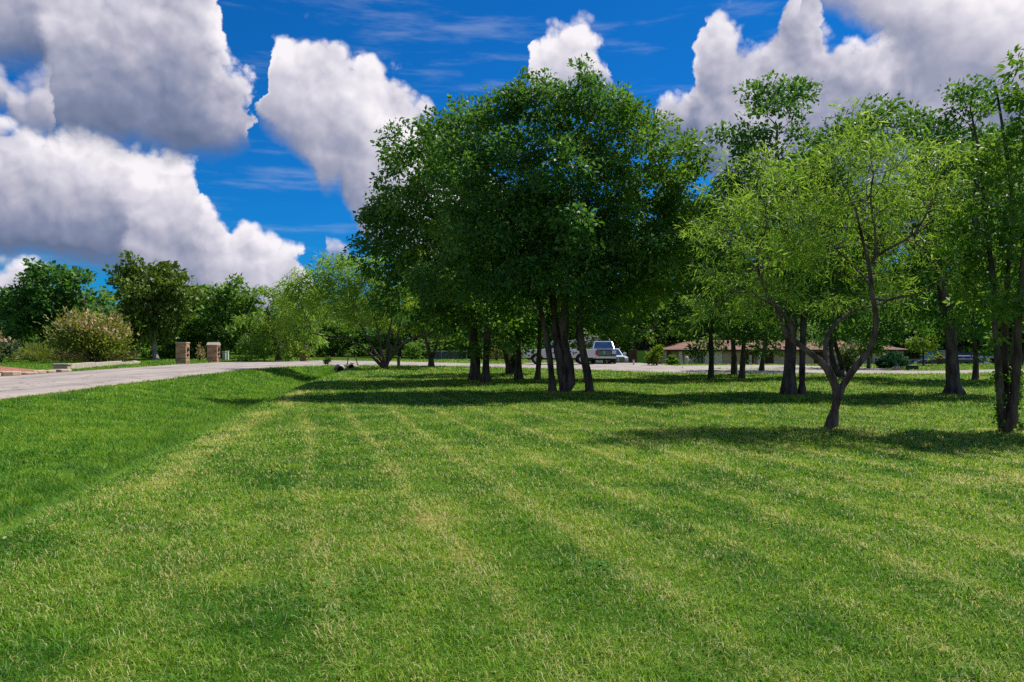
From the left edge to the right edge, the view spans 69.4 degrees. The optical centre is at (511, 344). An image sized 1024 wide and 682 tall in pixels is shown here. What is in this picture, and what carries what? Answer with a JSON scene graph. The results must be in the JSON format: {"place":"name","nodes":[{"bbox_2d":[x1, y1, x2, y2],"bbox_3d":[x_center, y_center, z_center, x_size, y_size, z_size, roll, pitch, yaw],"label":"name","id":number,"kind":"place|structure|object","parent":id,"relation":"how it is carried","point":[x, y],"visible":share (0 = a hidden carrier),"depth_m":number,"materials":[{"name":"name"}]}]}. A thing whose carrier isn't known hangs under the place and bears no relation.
{"place":"outdoors","nodes":[
{"label":"outdoors","id":0,"kind":"place"},
{"bbox_2d":[0,348,1023,681],"bbox_3d":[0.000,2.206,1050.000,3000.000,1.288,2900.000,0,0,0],"label":"ground","id":1,"kind":"structure","parent":0,"point":[336,652],"depth_m":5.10,"materials":[{"name":"green plant"}]},
{"bbox_2d":[0,371,20,375],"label":"edging stone","id":2,"kind":"object","parent":1,"relation":"on","point":[9,373],"visible":0.93,"depth_m":37.43,"materials":[{"name":"beige stone"}]},
{"bbox_2d":[0,327,24,362],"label":"flowering bush","id":3,"kind":"object","parent":1,"relation":"on","point":[8,346],"visible":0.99,"depth_m":59.98,"materials":[{"name":"green plant"}]},
{"bbox_2d":[0,366,34,371],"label":"stone bed","id":4,"kind":"object","parent":1,"relation":"on","point":[2,368],"visible":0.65,"depth_m":40.22,"materials":[{"name":"stone"}]},
{"bbox_2d":[17,326,37,350],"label":"line tree","id":5,"kind":"object","parent":1,"relation":"on","point":[27,337],"visible":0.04,"depth_m":94.02,"materials":[{"name":"green plant"}]},
{"bbox_2d":[21,372,37,374],"bbox_3d":[-25.761,1.532,39.173,1.048,0.135,1.208,0,0,-27],"label":"edging stone","id":6,"kind":"object","parent":1,"relation":"on","point":[25,373],"visible":0.6,"depth_m":38.78,"materials":[{"name":"beige stone"}]},
{"bbox_2d":[3,340,71,361],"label":"dry bush","id":7,"kind":"object","parent":1,"relation":"on","point":[37,353],"visible":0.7,"depth_m":65.31,"materials":[{"name":"green plant"}]},
{"bbox_2d":[32,370,45,373],"bbox_3d":[-25.738,1.505,40.307,0.578,0.190,1.427,0,0,-11],"label":"edging stone","id":8,"kind":"object","parent":1,"relation":"on","point":[41,371],"visible":0.71,"depth_m":39.96,"materials":[{"name":"beige stone"}]},
{"bbox_2d":[0,257,116,358],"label":"broad tree","id":9,"kind":"object","parent":1,"relation":"on","point":[39,298],"visible":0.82,"depth_m":74.05,"materials":[{"name":"green plant"}]},
{"bbox_2d":[50,369,71,371],"bbox_3d":[-25.964,1.515,42.540,1.118,0.170,1.001,0,0,28],"label":"edging stone","id":10,"kind":"object","parent":1,"relation":"on","point":[63,370],"visible":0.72,"depth_m":42.15,"materials":[{"name":"beige stone"}]},
{"bbox_2d":[51,363,71,368],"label":"concrete block","id":11,"kind":"structure","parent":1,"relation":"on","point":[62,366],"depth_m":44.23,"materials":[{"name":"concrete"}]},
{"bbox_2d":[33,305,148,362],"bbox_3d":[-35.199,-0.908,62.171,8.380,5.375,7.954,0,0,0],"label":"flowering bush","id":12,"kind":"object","parent":1,"relation":"on","point":[104,333],"visible":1,"depth_m":60.76,"materials":[{"name":"green plant"}]},
{"bbox_2d":[44,349,142,361],"bbox_3d":[-36.866,0.784,66.000,8.110,2.246,6.928,0,0,0],"label":"dry bush","id":13,"kind":"object","parent":1,"relation":"on","point":[102,356],"visible":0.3,"depth_m":64.87,"materials":[{"name":"green plant"}]},
{"bbox_2d":[71,361,140,368],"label":"kerb wall","id":14,"kind":"structure","parent":1,"relation":"on","point":[85,365],"depth_m":50.47,"materials":[{"name":"beige concrete"}]},
{"bbox_2d":[83,297,132,347],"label":"line tree","id":15,"kind":"object","parent":1,"relation":"on","point":[114,301],"visible":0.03,"depth_m":91.36,"materials":[{"name":"green plant"}]},
{"bbox_2d":[76,285,148,345],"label":"line tree","id":16,"kind":"object","parent":1,"relation":"on","point":[100,301],"visible":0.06,"depth_m":80.60,"materials":[{"name":"green plant"}]},
{"bbox_2d":[120,339,161,357],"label":"line tree","id":17,"kind":"object","parent":1,"relation":"on","point":[140,349],"visible":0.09,"depth_m":89.72,"materials":[{"name":"green plant"}]},
{"bbox_2d":[102,249,213,359],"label":"broad tree","id":18,"kind":"object","parent":1,"relation":"on","point":[155,290],"visible":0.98,"depth_m":72.35,"materials":[{"name":"green plant"}]},
{"bbox_2d":[175,342,189,363],"bbox_3d":[-27.225,0.724,61.188,0.960,1.793,0.900,0,0,-3],"label":"brick mailbox","id":19,"kind":"object","parent":1,"relation":"on","point":[182,352],"visible":0.92,"depth_m":60.78,"materials":[{"name":"brick"}]},
{"bbox_2d":[145,333,232,357],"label":"line tree","id":20,"kind":"object","parent":1,"relation":"on","point":[163,354],"visible":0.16,"depth_m":84.26,"materials":[{"name":"green plant"}]},
{"bbox_2d":[158,303,231,357],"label":"line tree","id":21,"kind":"object","parent":1,"relation":"on","point":[166,348],"visible":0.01,"depth_m":89.37,"materials":[{"name":"green plant"}]},
{"bbox_2d":[195,342,206,360],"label":"garden shrub","id":22,"kind":"object","parent":1,"relation":"on","point":[200,352],"visible":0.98,"depth_m":69.96,"materials":[{"name":"green plant"}]},
{"bbox_2d":[206,342,220,361],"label":"brick mailbox","id":23,"kind":"object","parent":1,"relation":"on","point":[213,351],"visible":0.85,"depth_m":65.30,"materials":[{"name":"brick"}]},
{"bbox_2d":[222,352,225,359],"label":"utility pedestal","id":24,"kind":"object","parent":1,"relation":"on","point":[223,355],"visible":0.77,"depth_m":72.85,"materials":[{"name":"green plastic"}]},
{"bbox_2d":[167,272,285,358],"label":"broad tree","id":25,"kind":"object","parent":1,"relation":"on","point":[235,299],"visible":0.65,"depth_m":82.22,"materials":[{"name":"green plant"}]},
{"bbox_2d":[230,285,328,360],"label":"mesquite tree","id":26,"kind":"object","parent":1,"relation":"on","point":[278,348],"visible":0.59,"depth_m":69.03,"materials":[{"name":"green plant"}]},
{"bbox_2d":[299,343,307,360],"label":"brick mailbox","id":27,"kind":"object","parent":1,"relation":"on","point":[304,358],"visible":0.57,"depth_m":70.67,"materials":[{"name":"brick"}]},
{"bbox_2d":[282,322,335,349],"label":"line tree","id":28,"kind":"object","parent":1,"relation":"on","point":[299,339],"visible":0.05,"depth_m":95.25,"materials":[{"name":"green plant"}]},
{"bbox_2d":[323,356,332,364],"bbox_3d":[-13.890,1.248,55.763,0.810,0.856,0.721,0,0,0],"label":"garden shrub","id":29,"kind":"object","parent":1,"relation":"on","point":[327,360],"visible":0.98,"depth_m":55.69,"materials":[{"name":"green plant"}]},
{"bbox_2d":[301,313,370,356],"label":"line tree","id":30,"kind":"object","parent":1,"relation":"on","point":[333,344],"visible":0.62,"depth_m":94.58,"materials":[{"name":"green plant"}]},
{"bbox_2d":[333,364,347,371],"bbox_3d":[-11.573,1.612,49.978,0.983,0.588,3.184,0,0,-12],"label":"culvert pipe","id":31,"kind":"object","parent":1,"relation":"on","point":[338,367],"visible":0.93,"depth_m":48.77,"materials":[{"name":"beige concrete"}]},
{"bbox_2d":[345,362,357,367],"bbox_3d":[-11.194,1.501,51.549,0.924,0.575,3.242,0,0,-12],"label":"culvert pipe","id":32,"kind":"object","parent":1,"relation":"on","point":[350,364],"visible":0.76,"depth_m":50.20,"materials":[{"name":"beige concrete"}]},
{"bbox_2d":[337,318,383,355],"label":"line tree","id":33,"kind":"object","parent":1,"relation":"on","point":[374,342],"visible":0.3,"depth_m":98.02,"materials":[{"name":"green plant"}]},
{"bbox_2d":[268,248,459,368],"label":"mesquite tree","id":34,"kind":"object","parent":1,"relation":"on","point":[310,293],"visible":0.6,"depth_m":48.07,"materials":[{"name":"green plant"}]},
{"bbox_2d":[357,315,422,356],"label":"line tree","id":35,"kind":"object","parent":1,"relation":"on","point":[383,338],"visible":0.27,"depth_m":90.70,"materials":[{"name":"green plant"}]},
{"bbox_2d":[402,342,422,359],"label":"garden shrub","id":36,"kind":"object","parent":1,"relation":"on","point":[416,351],"visible":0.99,"depth_m":73.86,"materials":[{"name":"green plant"}]},
{"bbox_2d":[392,316,444,357],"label":"line tree","id":37,"kind":"object","parent":1,"relation":"on","point":[405,338],"visible":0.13,"depth_m":87.68,"materials":[{"name":"green plant"}]},
{"bbox_2d":[340,114,504,380],"bbox_3d":[-3.695,-4.133,32.138,7.202,11.533,5.819,0,0,0],"label":"shade tree","id":38,"kind":"object","parent":1,"relation":"on","point":[368,215],"visible":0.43,"depth_m":31.49,"materials":[{"name":"green plant"}]},
{"bbox_2d":[404,335,469,358],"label":"line tree","id":39,"kind":"object","parent":1,"relation":"on","point":[442,345],"visible":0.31,"depth_m":82.51,"materials":[{"name":"green plant"}]},
{"bbox_2d":[401,295,476,366],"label":"forked tree","id":40,"kind":"object","parent":1,"relation":"on","point":[414,330],"visible":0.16,"depth_m":52.30,"materials":[{"name":"green plant"}]},
{"bbox_2d":[431,350,466,358],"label":"chain link fence","id":41,"kind":"object","parent":1,"relation":"on","point":[441,354],"visible":0.56,"depth_m":76.05,"materials":[{"name":"grey metal"}]},
{"bbox_2d":[379,92,548,382],"bbox_3d":[-2.018,-4.302,30.463,6.873,11.809,5.812,0,0,34],"label":"shade tree","id":42,"kind":"object","parent":1,"relation":"on","point":[485,319],"visible":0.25,"depth_m":29.76,"materials":[{"name":"green plant"}]},
{"bbox_2d":[482,345,502,360],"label":"garden shrub","id":43,"kind":"object","parent":1,"relation":"on","point":[496,358],"visible":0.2,"depth_m":69.80,"materials":[{"name":"green plant"}]},
{"bbox_2d":[401,84,589,391],"bbox_3d":[-0.669,-3.500,24.685,6.284,10.310,5.435,0,0,31],"label":"shade tree","id":44,"kind":"object","parent":1,"relation":"on","point":[465,231],"visible":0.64,"depth_m":24.05,"materials":[{"name":"green plant"}]},
{"bbox_2d":[463,330,536,358],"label":"line tree","id":45,"kind":"object","parent":1,"relation":"on","point":[498,351],"visible":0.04,"depth_m":83.31,"materials":[{"name":"green plant"}]},
{"bbox_2d":[436,204,570,373],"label":"shade tree","id":46,"kind":"object","parent":1,"relation":"on","point":[510,362],"visible":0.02,"depth_m":38.85,"materials":[{"name":"green plant"}]},
{"bbox_2d":[2,278,1009,361],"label":"woods","id":47,"kind":"object","parent":1,"relation":"on","point":[384,347],"visible":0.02,"depth_m":107.30,"materials":[{"name":"green plant"}]},
{"bbox_2d":[476,191,573,379],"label":"shade tree","id":48,"kind":"object","parent":1,"relation":"on","point":[518,374],"visible":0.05,"depth_m":32.47,"materials":[{"name":"green plant"}]},
{"bbox_2d":[520,308,550,348],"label":"line tree","id":49,"kind":"object","parent":1,"relation":"on","point":[534,325],"visible":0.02,"depth_m":91.53,"materials":[{"name":"green plant"}]},
{"bbox_2d":[548,310,575,340],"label":"line tree","id":50,"kind":"object","parent":1,"relation":"on","point":[568,332],"visible":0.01,"depth_m":94.42,"materials":[{"name":"green plant"}]},
{"bbox_2d":[451,52,697,391],"bbox_3d":[2.042,-3.860,24.606,7.878,11.135,7.097,0,0,30],"label":"shade tree","id":51,"kind":"object","parent":1,"relation":"on","point":[566,145],"visible":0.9,"depth_m":23.51,"materials":[{"name":"green plant"}]},
{"bbox_2d":[571,335,600,360],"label":"grey roof house","id":52,"kind":"structure","parent":1,"relation":"on","point":[590,340],"depth_m":86.27,"materials":[{"name":"beige paint"}]},
{"bbox_2d":[526,207,660,379],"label":"shade tree","id":53,"kind":"object","parent":1,"relation":"on","point":[537,375],"visible":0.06,"depth_m":32.70,"materials":[{"name":"green plant"}]},
{"bbox_2d":[628,350,649,362],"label":"board fence","id":54,"kind":"object","parent":1,"relation":"on","point":[638,356],"visible":0.49,"depth_m":69.91,"materials":[{"name":"brown wood"}]},
{"bbox_2d":[583,295,704,362],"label":"line tree","id":55,"kind":"object","parent":1,"relation":"on","point":[656,332],"visible":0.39,"depth_m":78.24,"materials":[{"name":"green plant"}]},
{"bbox_2d":[548,93,745,391],"bbox_3d":[4.795,-3.431,25.154,6.428,10.189,5.144,0,0,-22],"label":"shade tree","id":56,"kind":"object","parent":1,"relation":"on","point":[687,171],"visible":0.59,"depth_m":24.30,"materials":[{"name":"green plant"}]},
{"bbox_2d":[644,344,664,364],"bbox_3d":[10.947,0.716,56.441,1.735,2.058,1.732,0,0,0],"label":"garden shrub","id":57,"kind":"object","parent":1,"relation":"on","point":[655,354],"visible":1,"depth_m":56.25,"materials":[{"name":"green plant"}]},
{"bbox_2d":[616,256,724,343],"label":"line tree","id":58,"kind":"object","parent":1,"relation":"on","point":[672,339],"visible":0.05,"depth_m":82.40,"materials":[{"name":"green plant"}]},
{"bbox_2d":[665,354,679,364],"bbox_3d":[12.381,1.228,56.975,1.213,0.989,1.043,0,0,-24],"label":"garden shrub","id":59,"kind":"object","parent":1,"relation":"on","point":[671,360],"visible":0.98,"depth_m":56.83,"materials":[{"name":"green plant"}]},
{"bbox_2d":[621,199,760,378],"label":"shade tree","id":60,"kind":"object","parent":1,"relation":"on","point":[710,348],"visible":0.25,"depth_m":33.92,"materials":[{"name":"green plant"}]},
{"bbox_2d":[651,273,742,339],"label":"line tree","id":61,"kind":"object","parent":1,"relation":"on","point":[706,330],"visible":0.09,"depth_m":79.98,"materials":[{"name":"green plant"}]},
{"bbox_2d":[692,219,781,378],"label":"shade tree","id":62,"kind":"object","parent":1,"relation":"on","point":[758,339],"visible":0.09,"depth_m":33.92,"materials":[{"name":"green plant"}]},
{"bbox_2d":[690,214,796,374],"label":"shade tree","id":63,"kind":"object","parent":1,"relation":"on","point":[734,367],"visible":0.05,"depth_m":38.38,"materials":[{"name":"green plant"}]},
{"bbox_2d":[714,264,815,339],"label":"line tree","id":64,"kind":"object","parent":1,"relation":"on","point":[779,324],"visible":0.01,"depth_m":82.23,"materials":[{"name":"green plant"}]},
{"bbox_2d":[692,259,847,370],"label":"shade tree","id":65,"kind":"object","parent":1,"relation":"on","point":[762,363],"visible":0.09,"depth_m":43.95,"materials":[{"name":"green plant"}]},
{"bbox_2d":[648,333,909,364],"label":"brick house","id":66,"kind":"structure","parent":1,"relation":"on","point":[676,349],"depth_m":71.42,"materials":[{"name":"brown brick"}]},
{"bbox_2d":[671,352,678,359],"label":"garage door","id":67,"kind":"structure","parent":66,"relation":"in","point":[672,353],"depth_m":71.42,"materials":[{"name":"beige paint"}]},
{"bbox_2d":[683,352,694,363],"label":"garage door","id":68,"kind":"structure","parent":66,"relation":"in","point":[690,361],"depth_m":71.45,"materials":[{"name":"beige paint"}]},
{"bbox_2d":[696,353,703,363],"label":"door","id":69,"kind":"structure","parent":66,"relation":"in","point":[698,361],"depth_m":71.47,"materials":[{"name":"grey paint"}]},
{"bbox_2d":[746,351,753,364],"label":"door","id":70,"kind":"structure","parent":66,"relation":"in","point":[749,356],"depth_m":71.50,"materials":[{"name":"grey wood"}]},
{"bbox_2d":[765,352,771,363],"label":"garage door","id":71,"kind":"structure","parent":66,"relation":"in","point":[768,359],"depth_m":71.42,"materials":[{"name":"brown wood"}]},
{"bbox_2d":[814,352,823,363],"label":"door","id":72,"kind":"structure","parent":66,"relation":"in","point":[820,354],"depth_m":71.50,"materials":[{"name":"brown wood"}]},
{"bbox_2d":[687,69,897,394],"bbox_3d":[9.083,-3.522,24.211,6.550,10.294,4.673,0,0,0],"label":"shade tree","id":73,"kind":"object","parent":1,"relation":"on","point":[746,143],"visible":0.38,"depth_m":23.43,"materials":[{"name":"green plant"}]},
{"bbox_2d":[779,296,842,339],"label":"line tree","id":74,"kind":"object","parent":1,"relation":"on","point":[814,336],"visible":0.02,"depth_m":82.82,"materials":[{"name":"green plant"}]},
{"bbox_2d":[673,94,990,428],"bbox_3d":[5.916,-1.422,14.254,5.523,6.126,4.013,0,0,0],"label":"mesquite tree","id":75,"kind":"object","parent":1,"relation":"on","point":[832,418],"visible":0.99,"depth_m":14.01,"materials":[{"name":"green plant"}]},
{"bbox_2d":[755,91,932,394],"bbox_3d":[10.751,-3.309,24.308,4.737,9.812,4.562,0,0,-25],"label":"shade tree","id":76,"kind":"object","parent":1,"relation":"on","point":[839,288],"visible":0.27,"depth_m":23.58,"materials":[{"name":"green plant"}]},
{"bbox_2d":[834,339,861,374],"bbox_3d":[17.005,0.598,37.568,1.435,2.058,1.260,0,0,42],"label":"garden shrub","id":77,"kind":"object","parent":1,"relation":"on","point":[847,355],"visible":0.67,"depth_m":37.30,"materials":[{"name":"green plant"}]},
{"bbox_2d":[800,238,932,377],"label":"shade tree","id":78,"kind":"object","parent":1,"relation":"on","point":[857,331],"visible":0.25,"depth_m":34.56,"materials":[{"name":"green plant"}]},
{"bbox_2d":[796,285,938,367],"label":"shade tree","id":79,"kind":"object","parent":1,"relation":"on","point":[817,338],"visible":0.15,"depth_m":48.93,"materials":[{"name":"green plant"}]},
{"bbox_2d":[874,358,899,367],"bbox_3d":[25.069,1.289,49.587,1.561,0.830,1.491,0,0,0],"label":"garden shrub","id":80,"kind":"object","parent":1,"relation":"on","point":[882,362],"visible":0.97,"depth_m":49.30,"materials":[{"name":"green plant"}]},
{"bbox_2d":[879,350,913,366],"bbox_3d":[26.214,1.065,50.541,2.471,1.434,1.959,0,0,0],"label":"garden shrub","id":81,"kind":"object","parent":1,"relation":"on","point":[900,359],"visible":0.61,"depth_m":50.21,"materials":[{"name":"green plant"}]},
{"bbox_2d":[847,275,966,354],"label":"line tree","id":82,"kind":"object","parent":1,"relation":"on","point":[910,334],"visible":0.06,"depth_m":77.83,"materials":[{"name":"green plant"}]},
{"bbox_2d":[904,365,919,369],"bbox_3d":[24.671,1.440,45.600,0.680,0.320,0.520,0,0,0],"label":"utility box","id":83,"kind":"object","parent":1,"relation":"on","point":[911,367],"visible":0.8,"depth_m":45.38,"materials":[{"name":"green metal"}]},
{"bbox_2d":[904,327,944,364],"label":"young tree","id":84,"kind":"object","parent":1,"relation":"on","point":[925,344],"visible":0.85,"depth_m":53.80,"materials":[{"name":"green plant"}]},
{"bbox_2d":[840,73,1023,394],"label":"shade tree","id":85,"kind":"object","parent":1,"relation":"on","point":[953,385],"visible":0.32,"depth_m":23.49,"materials":[{"name":"green plant"}]},
{"bbox_2d":[937,354,942,364],"bbox_3d":[32.997,1.209,57.000,0.340,0.932,0.340,0,0,0],"label":"fence post","id":86,"kind":"object","parent":1,"relation":"on","point":[940,361],"visible":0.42,"depth_m":56.86,"materials":[{"name":"brown wood"}]},
{"bbox_2d":[908,350,972,364],"bbox_3d":[37.050,1.497,64.000,6.084,1.930,2.480,0,0,-8],"label":"pickup truck","id":87,"kind":"object","parent":1,"relation":"on","point":[961,361],"visible":0.19,"depth_m":63.19,"materials":[{"name":"paint"}]},
{"bbox_2d":[904,351,993,362],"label":"pale roof house","id":88,"kind":"structure","parent":1,"relation":"on","point":[915,355],"depth_m":80.17,"materials":[{"name":"beige brick"}]},
{"bbox_2d":[896,274,1014,356],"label":"line tree","id":89,"kind":"object","parent":1,"relation":"on","point":[959,347],"visible":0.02,"depth_m":81.63,"materials":[{"name":"green plant"}]},
{"bbox_2d":[919,120,1023,379],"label":"shade tree","id":90,"kind":"object","parent":1,"relation":"on","point":[976,350],"visible":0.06,"depth_m":32.77,"materials":[{"name":"green plant"}]},
{"bbox_2d":[958,355,993,363],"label":"parked car","id":91,"kind":"object","parent":1,"relation":"on","point":[965,357],"visible":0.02,"depth_m":65.14,"materials":[{"name":"grey paint"}]},
{"bbox_2d":[944,322,1011,362],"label":"line tree","id":92,"kind":"object","parent":1,"relation":"on","point":[969,345],"visible":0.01,"depth_m":83.69,"materials":[{"name":"green plant"}]},
{"bbox_2d":[934,44,1023,432],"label":"multi stem tree","id":93,"kind":"object","parent":1,"relation":"on","point":[1006,377],"visible":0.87,"depth_m":13.46,"materials":[{"name":"green plant"}]},
{"bbox_2d":[977,298,1023,363],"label":"line tree","id":94,"kind":"object","parent":1,"relation":"on","point":[978,342],"visible":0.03,"depth_m":79.68,"materials":[{"name":"green plant"}]},
{"bbox_2d":[999,305,1023,356],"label":"line tree","id":95,"kind":"object","parent":1,"relation":"on","point":[1011,335],"visible":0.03,"depth_m":77.94,"materials":[{"name":"green plant"}]},
{"bbox_2d":[0,360,1023,398],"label":"road","id":96,"kind":"structure","parent":0,"point":[27,385],"depth_m":41.40,"materials":[{"name":"grey asphalt"}]},
{"bbox_2d":[0,0,1023,313],"label":"sky","id":97,"kind":"structure","parent":0,"point":[218,139],"materials":[{"name":"blue"}]},
{"bbox_2d":[524,363,685,367],"bbox_3d":[6.500,1.594,56.650,12.200,0.001,14.700,0,0,0],"label":"truck parking pad","id":98,"kind":"object","parent":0,"point":[632,365],"visible":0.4,"depth_m":55.68,"materials":[{"name":"grey concrete"}]},
{"bbox_2d":[522,340,597,363],"bbox_3d":[3.829,0.623,59.800,6.084,1.930,2.480,0,0,0],"label":"pickup truck","id":99,"kind":"object","parent":98,"relation":"on","point":[591,353],"visible":0.47,"depth_m":58.82,"materials":[{"name":"white paint"}]},
{"bbox_2d":[589,341,617,363],"bbox_3d":[7.754,0.695,63.000,2.480,1.930,6.084,0,0,5],"label":"pickup truck","id":100,"kind":"object","parent":98,"relation":"on","point":[606,350],"visible":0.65,"depth_m":60.69,"materials":[{"name":"white metal"}]},
{"bbox_2d":[595,348,628,362],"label":"parked car","id":101,"kind":"object","parent":98,"relation":"on","point":[620,358],"visible":0.3,"depth_m":65.58,"materials":[{"name":"white paint"}]},
{"bbox_2d":[678,365,903,370],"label":"driveway","id":102,"kind":"structure","parent":0,"point":[757,366],"depth_m":50.94,"materials":[{"name":"grey concrete"}]},
{"bbox_2d":[892,366,900,369],"bbox_3d":[23.887,1.460,45.900,0.527,0.280,0.531,0,0,0],"label":"rock","id":103,"kind":"object","parent":102,"relation":"on","point":[896,368],"visible":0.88,"depth_m":45.73,"materials":[{"name":"stone"}]}
]}

